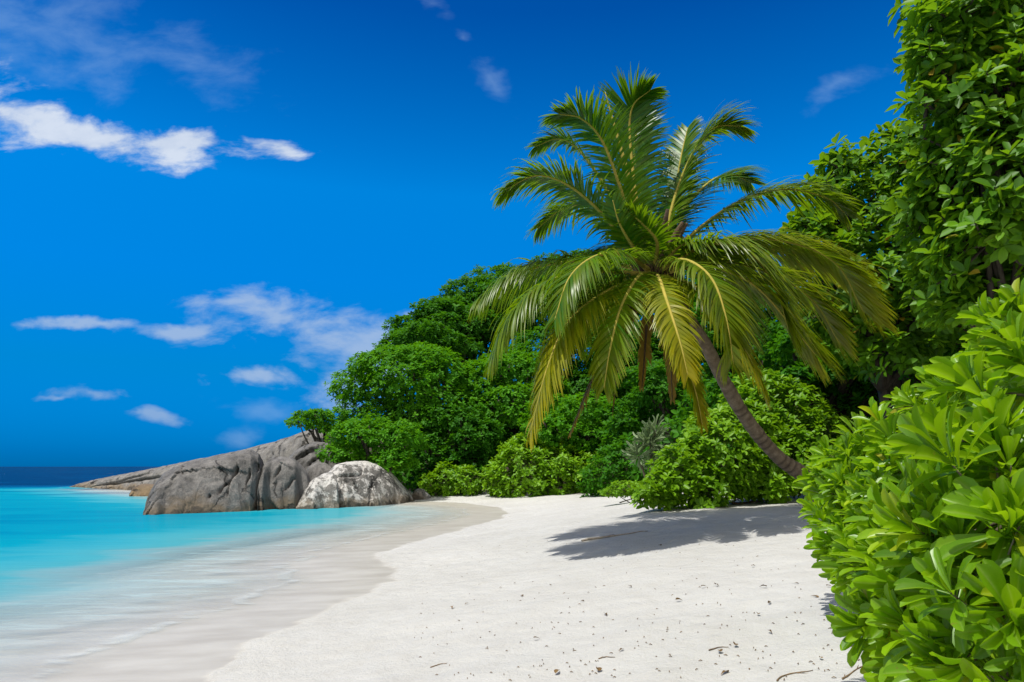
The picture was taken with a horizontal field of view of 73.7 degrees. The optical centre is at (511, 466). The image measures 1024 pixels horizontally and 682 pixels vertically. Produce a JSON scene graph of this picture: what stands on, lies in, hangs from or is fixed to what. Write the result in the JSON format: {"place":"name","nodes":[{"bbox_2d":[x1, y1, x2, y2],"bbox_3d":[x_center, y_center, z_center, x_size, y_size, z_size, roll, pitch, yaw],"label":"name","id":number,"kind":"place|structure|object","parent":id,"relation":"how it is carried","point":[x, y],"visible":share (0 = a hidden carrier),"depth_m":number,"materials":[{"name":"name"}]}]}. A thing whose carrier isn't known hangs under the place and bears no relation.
{"place":"outdoors","nodes":[
{"label":"outdoors","id":0,"kind":"place"},
{"bbox_2d":[0,467,436,628],"bbox_3d":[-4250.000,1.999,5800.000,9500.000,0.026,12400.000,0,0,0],"label":"sea water","id":1,"kind":"structure","parent":0,"point":[61,538],"depth_m":21.61,"materials":[{"name":"blue liquid"}]},
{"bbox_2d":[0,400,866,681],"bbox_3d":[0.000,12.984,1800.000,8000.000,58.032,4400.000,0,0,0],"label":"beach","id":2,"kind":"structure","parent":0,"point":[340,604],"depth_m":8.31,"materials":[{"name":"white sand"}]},
{"bbox_2d":[129,484,153,495],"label":"shore stone","id":3,"kind":"object","parent":2,"relation":"on","point":[142,490],"visible":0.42,"depth_m":45.94,"materials":[{"name":"beige stone"}]},
{"bbox_2d":[70,429,333,489],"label":"granite slab","id":4,"kind":"structure","parent":2,"relation":"on","point":[287,446],"depth_m":56.06,"materials":[{"name":"grey stone"}]},
{"bbox_2d":[143,449,263,514],"bbox_3d":[-13.759,1.028,32.229,4.852,3.745,8.274,0,0,0],"label":"granite boulder","id":5,"kind":"object","parent":2,"relation":"on","point":[227,482],"visible":0.66,"depth_m":30.37,"materials":[{"name":"grey stone"}]},
{"bbox_2d":[257,456,310,510],"bbox_3d":[-10.749,1.202,33.203,2.396,3.397,4.985,0,0,0],"label":"granite boulder","id":6,"kind":"object","parent":2,"relation":"on","point":[286,481],"visible":0.66,"depth_m":32.35,"materials":[{"name":"grey stone"}]},
{"bbox_2d":[284,408,343,443],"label":"forest tree","id":7,"kind":"object","parent":2,"relation":"on","point":[320,419],"visible":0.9,"depth_m":43.69,"materials":[{"name":"green plant"}]},
{"bbox_2d":[288,442,339,470],"bbox_3d":[-11.558,0.698,41.479,3.422,4.404,5.445,0,0,0],"label":"granite boulder","id":8,"kind":"object","parent":2,"relation":"on","point":[305,456],"visible":0.2,"depth_m":39.91,"materials":[{"name":"grey stone"}]},
{"bbox_2d":[296,472,338,508],"bbox_3d":[-9.313,1.585,33.409,2.055,2.630,3.001,0,0,0],"label":"granite boulder","id":9,"kind":"object","parent":2,"relation":"on","point":[320,491],"visible":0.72,"depth_m":32.74,"materials":[{"name":"grey stone"}]},
{"bbox_2d":[307,462,331,480],"bbox_3d":[-10.266,1.337,37.482,1.736,3.126,2.088,0,0,0],"label":"granite boulder","id":10,"kind":"object","parent":2,"relation":"on","point":[317,469],"visible":0.22,"depth_m":36.82,"materials":[{"name":"grey stone"}]},
{"bbox_2d":[316,461,414,508],"bbox_3d":[-7.957,1.292,36.402,3.596,3.215,9.500,0,0,19],"label":"granite boulder","id":11,"kind":"object","parent":2,"relation":"on","point":[363,483],"visible":0.62,"depth_m":35.17,"materials":[{"name":"grey stone"}]},
{"bbox_2d":[314,411,430,471],"bbox_3d":[-7.873,-0.425,38.743,6.525,5.492,3.797,0,0,0],"label":"forest tree","id":12,"kind":"object","parent":2,"relation":"on","point":[392,456],"visible":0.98,"depth_m":37.97,"materials":[{"name":"green plant"}]},
{"bbox_2d":[324,340,499,471],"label":"forest tree","id":13,"kind":"object","parent":2,"relation":"on","point":[427,370],"visible":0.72,"depth_m":44.33,"materials":[{"name":"green plant"}]},
{"bbox_2d":[412,488,430,499],"bbox_3d":[-5.270,2.085,40.196,1.159,1.630,1.484,0,0,0],"label":"shore stone","id":14,"kind":"object","parent":2,"relation":"on","point":[420,494],"visible":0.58,"depth_m":39.61,"materials":[{"name":"stone"}]},
{"bbox_2d":[371,318,485,468],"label":"forest tree","id":15,"kind":"object","parent":2,"relation":"on","point":[411,334],"visible":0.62,"depth_m":52.55,"materials":[{"name":"green plant"}]},
{"bbox_2d":[381,295,502,447],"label":"forest tree","id":16,"kind":"object","parent":2,"relation":"on","point":[461,308],"visible":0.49,"depth_m":56.32,"materials":[{"name":"green plant"}]},
{"bbox_2d":[417,461,484,496],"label":"beach shrub","id":17,"kind":"object","parent":2,"relation":"on","point":[470,487],"visible":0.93,"depth_m":40.80,"materials":[{"name":"green plant"}]},
{"bbox_2d":[406,400,512,476],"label":"forest tree","id":18,"kind":"object","parent":2,"relation":"on","point":[473,428],"visible":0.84,"depth_m":42.57,"materials":[{"name":"green plant"}]},
{"bbox_2d":[411,289,520,442],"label":"forest tree","id":19,"kind":"object","parent":2,"relation":"on","point":[499,312],"visible":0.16,"depth_m":57.92,"materials":[{"name":"green plant"}]},
{"bbox_2d":[438,262,558,415],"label":"forest tree","id":20,"kind":"object","parent":2,"relation":"on","point":[480,280],"visible":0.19,"depth_m":59.58,"materials":[{"name":"green plant"}]},
{"bbox_2d":[446,346,574,475],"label":"forest tree","id":21,"kind":"object","parent":2,"relation":"on","point":[520,369],"visible":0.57,"depth_m":44.17,"materials":[{"name":"green plant"}]},
{"bbox_2d":[481,432,610,497],"bbox_3d":[1.900,0.203,38.599,7.844,4.434,4.607,0,0,29],"label":"beach shrub","id":22,"kind":"object","parent":2,"relation":"on","point":[547,476],"visible":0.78,"depth_m":37.89,"materials":[{"name":"green plant"}]},
{"bbox_2d":[497,252,598,373],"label":"forest tree","id":23,"kind":"object","parent":2,"relation":"on","point":[543,254],"visible":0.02,"depth_m":66.44,"materials":[{"name":"green plant"}]},
{"bbox_2d":[511,390,640,482],"bbox_3d":[3.846,-1.297,39.677,8.255,6.190,4.777,0,0,0],"label":"forest tree","id":24,"kind":"object","parent":2,"relation":"on","point":[560,418],"visible":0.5,"depth_m":38.44,"materials":[{"name":"green plant"}]},
{"bbox_2d":[506,315,666,411],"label":"forest tree","id":25,"kind":"object","parent":2,"relation":"on","point":[577,379],"visible":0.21,"depth_m":49.83,"materials":[{"name":"green plant"}]},
{"bbox_2d":[562,248,637,318],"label":"forest tree","id":26,"kind":"object","parent":2,"relation":"on","point":[572,251],"visible":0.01,"depth_m":65.45,"materials":[{"name":"green plant"}]},
{"bbox_2d":[339,364,868,491],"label":"forest undergrowth","id":27,"kind":"object","parent":2,"relation":"on","point":[680,416],"visible":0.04,"depth_m":36.53,"materials":[{"name":"green plant"}]},
{"bbox_2d":[576,434,654,497],"bbox_3d":[4.926,0.170,33.065,4.255,3.484,3.259,0,0,29],"label":"beach shrub","id":28,"kind":"object","parent":2,"relation":"on","point":[615,469],"visible":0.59,"depth_m":32.66,"materials":[{"name":"green plant"}]},
{"bbox_2d":[597,480,644,502],"bbox_3d":[4.277,0.906,24.437,1.783,0.875,2.432,0,0,-23],"label":"beach shrub","id":29,"kind":"object","parent":2,"relation":"on","point":[618,489],"visible":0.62,"depth_m":24.39,"materials":[{"name":"green plant"}]},
{"bbox_2d":[414,526,861,680],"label":"beach litter","id":30,"kind":"object","parent":2,"relation":"on","point":[663,639],"visible":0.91,"depth_m":5.45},
{"bbox_2d":[621,414,671,483],"bbox_3d":[4.294,-0.173,21.494,1.673,2.990,1.445,0,0,23],"label":"spiky plant","id":31,"kind":"object","parent":2,"relation":"on","point":[648,439],"visible":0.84,"depth_m":21.36,"materials":[{"name":"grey plant"}]},
{"bbox_2d":[581,263,718,420],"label":"forest tree","id":32,"kind":"object","parent":2,"relation":"on","point":[654,336],"depth_m":52.83,"materials":[{"name":"green plant"}]},
{"bbox_2d":[604,358,718,480],"bbox_3d":[7.967,-2.052,35.508,6.238,7.404,4.378,0,0,0],"label":"forest tree","id":33,"kind":"object","parent":2,"relation":"on","point":[655,389],"visible":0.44,"depth_m":35.02,"materials":[{"name":"green plant"}]},
{"bbox_2d":[467,61,899,505],"bbox_3d":[3.521,-3.087,12.897,8.804,8.695,5.671,0,0,0],"label":"coconut palm","id":34,"kind":"object","parent":2,"relation":"on","point":[659,251],"visible":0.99,"depth_m":12.11,"materials":[{"name":"green plant"}]},
{"bbox_2d":[629,398,798,510],"bbox_3d":[5.358,-0.321,18.486,4.794,3.203,3.640,0,0,0],"label":"beach shrub","id":35,"kind":"object","parent":2,"relation":"on","point":[737,471],"visible":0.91,"depth_m":17.35,"materials":[{"name":"green plant"}]},
{"bbox_2d":[687,278,794,381],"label":"forest tree","id":36,"kind":"object","parent":2,"relation":"on","point":[710,335],"visible":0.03,"depth_m":40.34,"materials":[{"name":"green plant"}]},
{"bbox_2d":[703,345,798,418],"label":"forest tree","id":37,"kind":"object","parent":2,"relation":"on","point":[713,395],"visible":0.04,"depth_m":24.86,"materials":[{"name":"green plant"}]},
{"bbox_2d":[718,368,855,498],"bbox_3d":[8.102,-1.016,19.895,3.151,3.937,3.775,0,0,-22],"label":"beach shrub","id":38,"kind":"object","parent":2,"relation":"on","point":[803,437],"visible":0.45,"depth_m":19.30,"materials":[{"name":"green plant"}]},
{"bbox_2d":[776,670,812,681],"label":"fallen twig","id":39,"kind":"object","parent":2,"relation":"on","point":[792,673],"visible":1,"depth_m":4.42,"materials":[{"name":"wood"}]},
{"bbox_2d":[754,288,853,435],"bbox_3d":[11.504,-2.697,22.711,6.835,7.641,4.403,0,0,0],"label":"forest tree","id":40,"kind":"object","parent":2,"relation":"on","point":[776,329],"visible":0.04,"depth_m":23.12,"materials":[{"name":"green plant"}]},
{"bbox_2d":[768,331,895,438],"bbox_3d":[10.180,-1.880,20.666,4.760,6.121,3.722,0,0,0],"label":"forest tree","id":41,"kind":"object","parent":2,"relation":"on","point":[846,398],"visible":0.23,"depth_m":20.33,"materials":[{"name":"green plant"}]},
{"bbox_2d":[842,666,862,677],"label":"fallen twig","id":42,"kind":"object","parent":2,"relation":"on","point":[851,672],"visible":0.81,"depth_m":4.28,"materials":[{"name":"brown wood"}]},
{"bbox_2d":[774,113,978,418],"bbox_3d":[8.853,-3.523,15.771,5.637,9.358,4.087,0,0,27],"label":"broad leaved tree","id":43,"kind":"object","parent":2,"relation":"on","point":[880,361],"visible":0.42,"depth_m":15.35,"materials":[{"name":"green plant"}]},
{"bbox_2d":[791,364,968,612],"bbox_3d":[2.889,0.190,5.175,1.453,1.934,1.844,0,0,0],"label":"sea lettuce shrub","id":44,"kind":"object","parent":2,"relation":"on","point":[867,461],"visible":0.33,"depth_m":5.22,"materials":[{"name":"green plant"}]},
{"bbox_2d":[812,271,967,407],"bbox_3d":[11.297,-2.433,18.582,5.807,7.027,4.003,0,0,0],"label":"forest tree","id":45,"kind":"object","parent":2,"relation":"on","point":[903,379],"visible":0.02,"depth_m":18.66,"materials":[{"name":"green plant"}]},
{"bbox_2d":[811,306,1023,681],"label":"sea lettuce shrub","id":46,"kind":"object","parent":2,"relation":"on","point":[932,584],"visible":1,"depth_m":2.63,"materials":[{"name":"green plant"}]},
{"bbox_2d":[877,0,1023,333],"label":"broad leaved tree","id":47,"kind":"object","parent":2,"relation":"on","point":[962,63],"visible":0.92,"depth_m":8.15,"materials":[{"name":"green plant"}]},
{"bbox_2d":[917,277,1023,406],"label":"sea lettuce shrub","id":48,"kind":"object","parent":2,"relation":"on","point":[1009,297],"visible":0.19,"depth_m":4.26,"materials":[{"name":"green plant"}]},
{"bbox_2d":[0,0,933,466],"label":"sky","id":49,"kind":"structure","parent":0,"point":[208,208],"materials":[{"name":"blue"}]},
{"bbox_2d":[581,531,645,541],"bbox_3d":[2.032,1.383,13.709,1.329,0.218,0.429,0,0,0],"label":"driftwood branch","id":50,"kind":"object","parent":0,"point":[592,538],"visible":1,"depth_m":13.57,"materials":[{"name":"grey wood"}]},
{"bbox_2d":[731,500,764,503],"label":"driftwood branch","id":51,"kind":"object","parent":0,"point":[751,501],"visible":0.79,"depth_m":18.13,"materials":[{"name":"brown wood"}]}
]}

